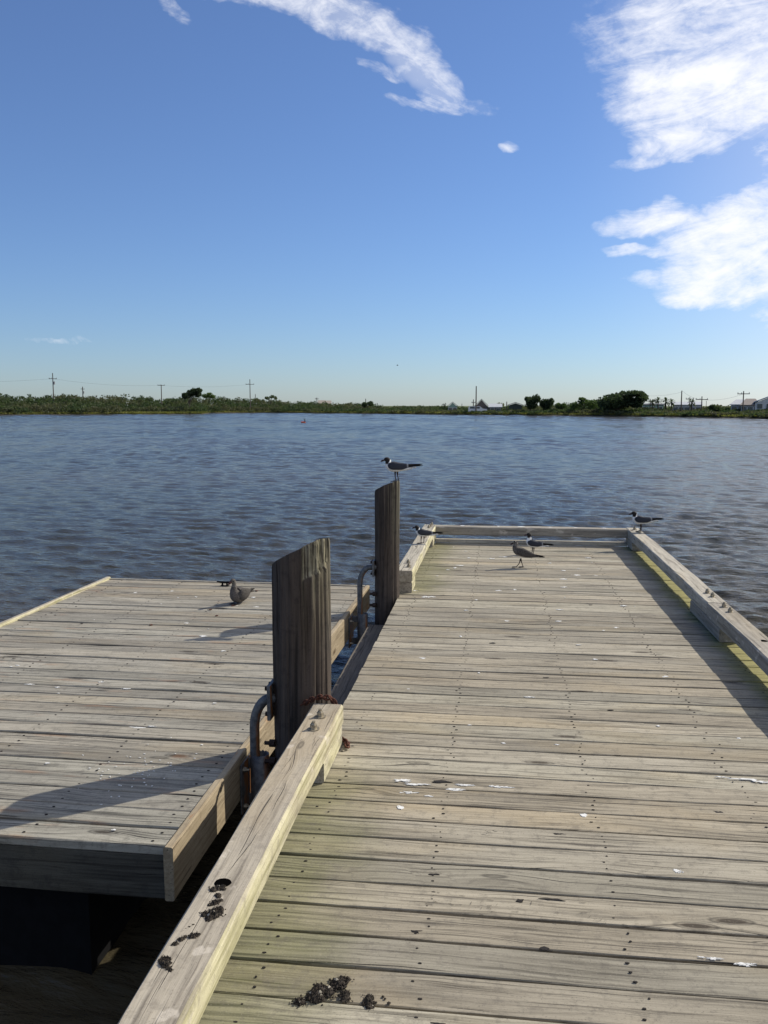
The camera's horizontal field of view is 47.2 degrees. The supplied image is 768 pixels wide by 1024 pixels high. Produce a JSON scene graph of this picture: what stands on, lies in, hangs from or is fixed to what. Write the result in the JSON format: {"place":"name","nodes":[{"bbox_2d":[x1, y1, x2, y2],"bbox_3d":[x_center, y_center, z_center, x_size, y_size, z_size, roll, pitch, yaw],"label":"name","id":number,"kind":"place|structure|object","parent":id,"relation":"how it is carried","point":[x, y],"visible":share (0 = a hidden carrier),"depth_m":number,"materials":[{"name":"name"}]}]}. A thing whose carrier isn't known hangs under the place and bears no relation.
{"place":"outdoors","nodes":[
{"label":"outdoors","id":0,"kind":"place"},
{"bbox_2d":[0,412,767,1023],"bbox_3d":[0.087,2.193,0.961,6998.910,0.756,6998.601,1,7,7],"label":"water","id":1,"kind":"structure","parent":0,"point":[250,496],"depth_m":21.81,"materials":[{"name":"blue liquid"}]},
{"bbox_2d":[0,577,369,973],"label":"floating dock","id":2,"kind":"object","parent":1,"relation":"on","point":[126,706],"visible":0.81,"depth_m":4.33,"materials":[{"name":"grey wood"}]},
{"bbox_2d":[228,579,254,604],"bbox_3d":[-1.201,0.653,7.388,0.132,0.220,0.306,5,8,34],"label":"young gull","id":3,"kind":"object","parent":2,"relation":"on","point":[239,594],"visible":1,"depth_m":7.31,"materials":[{"name":"grey"}]},
{"bbox_2d":[118,522,767,1023],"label":"pier","id":4,"kind":"structure","parent":1,"relation":"in","point":[536,792],"depth_m":3.23,"materials":[{"name":"brown wood"}]},
{"bbox_2d":[155,954,173,971],"bbox_3d":[-0.525,1.091,2.120,0.052,0.021,0.075,-2,7,-16],"label":"dark clump","id":5,"kind":"object","parent":4,"relation":"on","point":[165,962],"visible":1,"depth_m":2.12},
{"bbox_2d":[171,934,187,945],"bbox_3d":[-0.516,1.080,2.218,0.032,0.014,0.058,2,7,19],"label":"dark clump","id":6,"kind":"object","parent":4,"relation":"on","point":[180,939],"visible":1,"depth_m":2.22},
{"bbox_2d":[187,931,200,938],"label":"dark clump","id":7,"kind":"object","parent":4,"relation":"on","point":[192,935],"visible":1,"depth_m":2.23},
{"bbox_2d":[199,904,226,921],"bbox_3d":[-0.452,1.064,2.335,0.079,0.023,0.068,-5,8,-34],"label":"dark clump","id":8,"kind":"object","parent":4,"relation":"on","point":[209,914],"visible":1,"depth_m":2.33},
{"bbox_2d":[207,898,223,906],"bbox_3d":[-0.460,1.060,2.387,0.052,0.015,0.035,-2,7,-17],"label":"dark clump","id":9,"kind":"object","parent":4,"relation":"on","point":[215,901],"visible":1,"depth_m":2.39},
{"bbox_2d":[208,884,226,892],"bbox_3d":[-0.468,1.052,2.461,0.055,0.014,0.037,-3,8,-23],"label":"dark clump","id":10,"kind":"object","parent":4,"relation":"on","point":[216,888],"visible":1,"depth_m":2.46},
{"bbox_2d":[214,893,221,898],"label":"dark clump","id":11,"kind":"object","parent":4,"relation":"on","point":[218,895],"visible":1,"depth_m":2.42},
{"bbox_2d":[250,538,330,802],"bbox_3d":[-0.446,1.762,4.332,0.387,3.319,0.276,1,7,7],"label":"mooring post","id":12,"kind":"object","parent":4,"relation":"attached to","point":[301,611],"visible":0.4,"depth_m":4.08,"materials":[{"name":"brown wood"}]},
{"bbox_2d":[289,975,354,1006],"bbox_3d":[-0.158,1.252,2.302,0.188,0.031,0.073,-6,9,-43],"label":"dark clump","id":13,"kind":"object","parent":4,"relation":"on","point":[318,993],"visible":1,"depth_m":2.29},
{"bbox_2d":[300,694,349,748],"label":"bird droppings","id":14,"kind":"object","parent":4,"relation":"on","point":[332,701],"visible":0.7,"depth_m":4.00,"materials":[{"name":"metal"}]},
{"bbox_2d":[335,989,352,1002],"bbox_3d":[-0.100,1.258,2.283,0.048,0.020,0.052,-5,8,-33],"label":"dark clump","id":15,"kind":"object","parent":4,"relation":"on","point":[345,995],"visible":1,"depth_m":2.28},
{"bbox_2d":[361,994,376,1011],"bbox_3d":[-0.038,1.261,2.264,0.042,0.017,0.066,-1,7,-6],"label":"dark clump","id":16,"kind":"object","parent":4,"relation":"on","point":[368,1001],"visible":1,"depth_m":2.26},
{"bbox_2d":[357,480,399,637],"bbox_3d":[-0.031,1.409,7.145,0.329,3.344,0.203,-3,8,-24],"label":"mooring post","id":17,"kind":"object","parent":4,"relation":"attached to","point":[384,567],"visible":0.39,"depth_m":6.97,"materials":[{"name":"brown wood"}]},
{"bbox_2d":[381,457,422,481],"bbox_3d":[0.139,-0.334,6.907,0.334,0.192,0.085,1,7,7],"label":"laughing gull","id":18,"kind":"object","parent":17,"relation":"on","point":[394,466],"visible":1,"depth_m":6.88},
{"bbox_2d":[412,525,442,543],"bbox_3d":[0.424,0.227,8.610,0.310,0.172,0.079,5,7,0],"label":"laughing gull","id":19,"kind":"object","parent":4,"relation":"on","point":[423,533],"visible":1,"depth_m":8.59,"materials":[{"name":"grey"}]},
{"bbox_2d":[510,541,544,566],"bbox_3d":[1.362,0.400,8.337,0.330,0.258,0.088,0,7,3],"label":"young gull","id":20,"kind":"object","parent":4,"relation":"on","point":[520,551],"visible":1,"depth_m":8.31,"materials":[{"name":"grey"}]},
{"bbox_2d":[524,533,553,552],"bbox_3d":[1.594,0.336,9.066,0.315,0.218,0.083,7,9,16],"label":"laughing gull","id":21,"kind":"object","parent":4,"relation":"on","point":[533,544],"visible":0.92,"depth_m":9.05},
{"bbox_2d":[629,511,663,531],"bbox_3d":[2.801,0.103,9.391,0.369,0.219,0.095,1,7,9],"label":"laughing gull","id":22,"kind":"object","parent":4,"relation":"on","point":[640,520],"visible":1,"depth_m":9.37,"materials":[{"name":"grey"}]},
{"bbox_2d":[0,406,767,418],"bbox_3d":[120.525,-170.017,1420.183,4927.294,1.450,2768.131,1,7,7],"label":"shore ground","id":23,"kind":"structure","parent":0,"point":[422,413],"depth_m":211.62,"materials":[{"name":"green plant"}]},
{"bbox_2d":[49,373,56,405],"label":"utility pole","id":24,"kind":"object","parent":23,"relation":"on","point":[52,378],"visible":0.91,"depth_m":230.83,"materials":[{"name":"brown wood"}]},
{"bbox_2d":[182,387,202,410],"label":"coastal tree","id":25,"kind":"object","parent":23,"relation":"on","point":[192,392],"visible":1,"depth_m":234.09,"materials":[{"name":"green plant"}]},
{"bbox_2d":[201,392,215,402],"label":"coastal tree","id":26,"kind":"object","parent":23,"relation":"on","point":[208,395],"visible":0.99,"depth_m":271.44,"materials":[{"name":"green plant"}]},
{"bbox_2d":[265,395,277,405],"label":"coastal tree","id":27,"kind":"object","parent":23,"relation":"on","point":[271,397],"visible":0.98,"depth_m":284.67,"materials":[{"name":"green plant"}]},
{"bbox_2d":[361,401,373,407],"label":"coastal tree","id":28,"kind":"object","parent":23,"relation":"on","point":[365,404],"visible":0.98,"depth_m":252.00,"materials":[{"name":"green plant"}]},
{"bbox_2d":[0,393,767,417],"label":"shoreline brush","id":29,"kind":"object","parent":23,"relation":"on","point":[62,402],"visible":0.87,"depth_m":233.71,"materials":[{"name":"green plant"}]},
{"bbox_2d":[448,402,457,410],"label":"house","id":30,"kind":"structure","parent":23,"relation":"on","point":[452,406],"depth_m":233.67,"materials":[{"name":"grey glass"}]},
{"bbox_2d":[475,386,476,410],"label":"utility pole","id":31,"kind":"object","parent":23,"relation":"on","point":[476,400],"visible":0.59,"depth_m":213.68,"materials":[{"name":"brown wood"}]},
{"bbox_2d":[468,406,486,411],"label":"parked van","id":32,"kind":"object","parent":23,"relation":"on","point":[472,408],"visible":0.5,"depth_m":215.06,"materials":[{"name":"white paint"}]},
{"bbox_2d":[477,399,488,409],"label":"house","id":33,"kind":"structure","parent":23,"relation":"on","point":[482,403],"depth_m":227.33,"materials":[{"name":"grey glass"}]},
{"bbox_2d":[488,404,501,410],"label":"annex","id":34,"kind":"object","parent":23,"relation":"on","point":[496,407],"visible":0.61,"depth_m":222.47,"materials":[{"name":"metal"}]},
{"bbox_2d":[524,394,540,409],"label":"coastal tree","id":35,"kind":"object","parent":23,"relation":"on","point":[532,402],"visible":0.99,"depth_m":204.68,"materials":[{"name":"green plant"}]},
{"bbox_2d":[539,398,554,409],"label":"coastal tree","id":36,"kind":"object","parent":23,"relation":"on","point":[544,404],"visible":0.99,"depth_m":204.57,"materials":[{"name":"green plant"}]},
{"bbox_2d":[555,402,566,408],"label":"coastal tree","id":37,"kind":"object","parent":23,"relation":"on","point":[560,405],"visible":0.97,"depth_m":200.51,"materials":[{"name":"green plant"}]},
{"bbox_2d":[569,397,597,409],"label":"coastal tree","id":38,"kind":"object","parent":23,"relation":"on","point":[584,402],"visible":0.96,"depth_m":195.68,"materials":[{"name":"green plant"}]},
{"bbox_2d":[596,390,648,409],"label":"coastal tree","id":39,"kind":"object","parent":23,"relation":"on","point":[622,399],"visible":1,"depth_m":184.88,"materials":[{"name":"green plant"}]},
{"bbox_2d":[648,399,656,408],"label":"palm tree","id":40,"kind":"object","parent":23,"relation":"on","point":[652,401],"visible":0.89,"depth_m":194.40,"materials":[{"name":"green plant"}]},
{"bbox_2d":[642,403,664,408],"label":"long building","id":41,"kind":"structure","parent":23,"relation":"on","point":[661,406],"depth_m":203.31,"materials":[{"name":"grey glass"}]},
{"bbox_2d":[654,397,661,409],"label":"palm tree","id":42,"kind":"object","parent":23,"relation":"on","point":[656,401],"visible":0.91,"depth_m":193.33,"materials":[{"name":"green plant"}]},
{"bbox_2d":[661,397,669,409],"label":"palm tree","id":43,"kind":"object","parent":23,"relation":"on","point":[665,398],"visible":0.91,"depth_m":189.61,"materials":[{"name":"green plant"}]},
{"bbox_2d":[667,398,674,410],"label":"palm tree","id":44,"kind":"object","parent":23,"relation":"on","point":[671,401],"visible":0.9,"depth_m":188.41,"materials":[{"name":"green plant"}]},
{"bbox_2d":[672,402,702,409],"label":"house","id":45,"kind":"structure","parent":23,"relation":"on","point":[685,405],"depth_m":189.24,"materials":[{"name":"metal"}]},
{"bbox_2d":[688,399,695,410],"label":"palm tree","id":46,"kind":"object","parent":23,"relation":"on","point":[692,401],"visible":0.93,"depth_m":181.70,"materials":[{"name":"green plant"}]},
{"bbox_2d":[707,403,721,411],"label":"coastal tree","id":47,"kind":"object","parent":23,"relation":"on","point":[714,407],"visible":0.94,"depth_m":168.79,"materials":[{"name":"green plant"}]},
{"bbox_2d":[729,399,744,409],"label":"house","id":48,"kind":"structure","parent":23,"relation":"on","point":[736,403],"depth_m":177.17,"materials":[{"name":"metal"}]},
{"bbox_2d":[738,391,749,410],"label":"utility pole","id":49,"kind":"object","parent":23,"relation":"on","point":[743,393],"visible":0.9,"depth_m":166.42,"materials":[{"name":"brown wood"}]},
{"bbox_2d":[740,399,757,410],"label":"house","id":50,"kind":"structure","parent":23,"relation":"on","point":[749,404],"depth_m":170.21,"materials":[{"name":"grey glass"}]},
{"bbox_2d":[754,397,767,409],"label":"house","id":51,"kind":"structure","parent":23,"relation":"on","point":[761,404],"depth_m":168.67,"materials":[{"name":"grey metal"}]},
{"bbox_2d":[757,403,762,408],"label":"window","id":52,"kind":"structure","parent":51,"relation":"in","point":[759,405],"depth_m":168.78,"materials":[{"name":"grey glass"}]},
{"bbox_2d":[0,0,767,405],"label":"sky","id":53,"kind":"structure","parent":0,"point":[563,201],"materials":[{"name":"blue"}]},
{"bbox_2d":[508,402,522,409],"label":"shed","id":54,"kind":"structure","parent":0,"point":[515,406],"depth_m":215.09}
]}

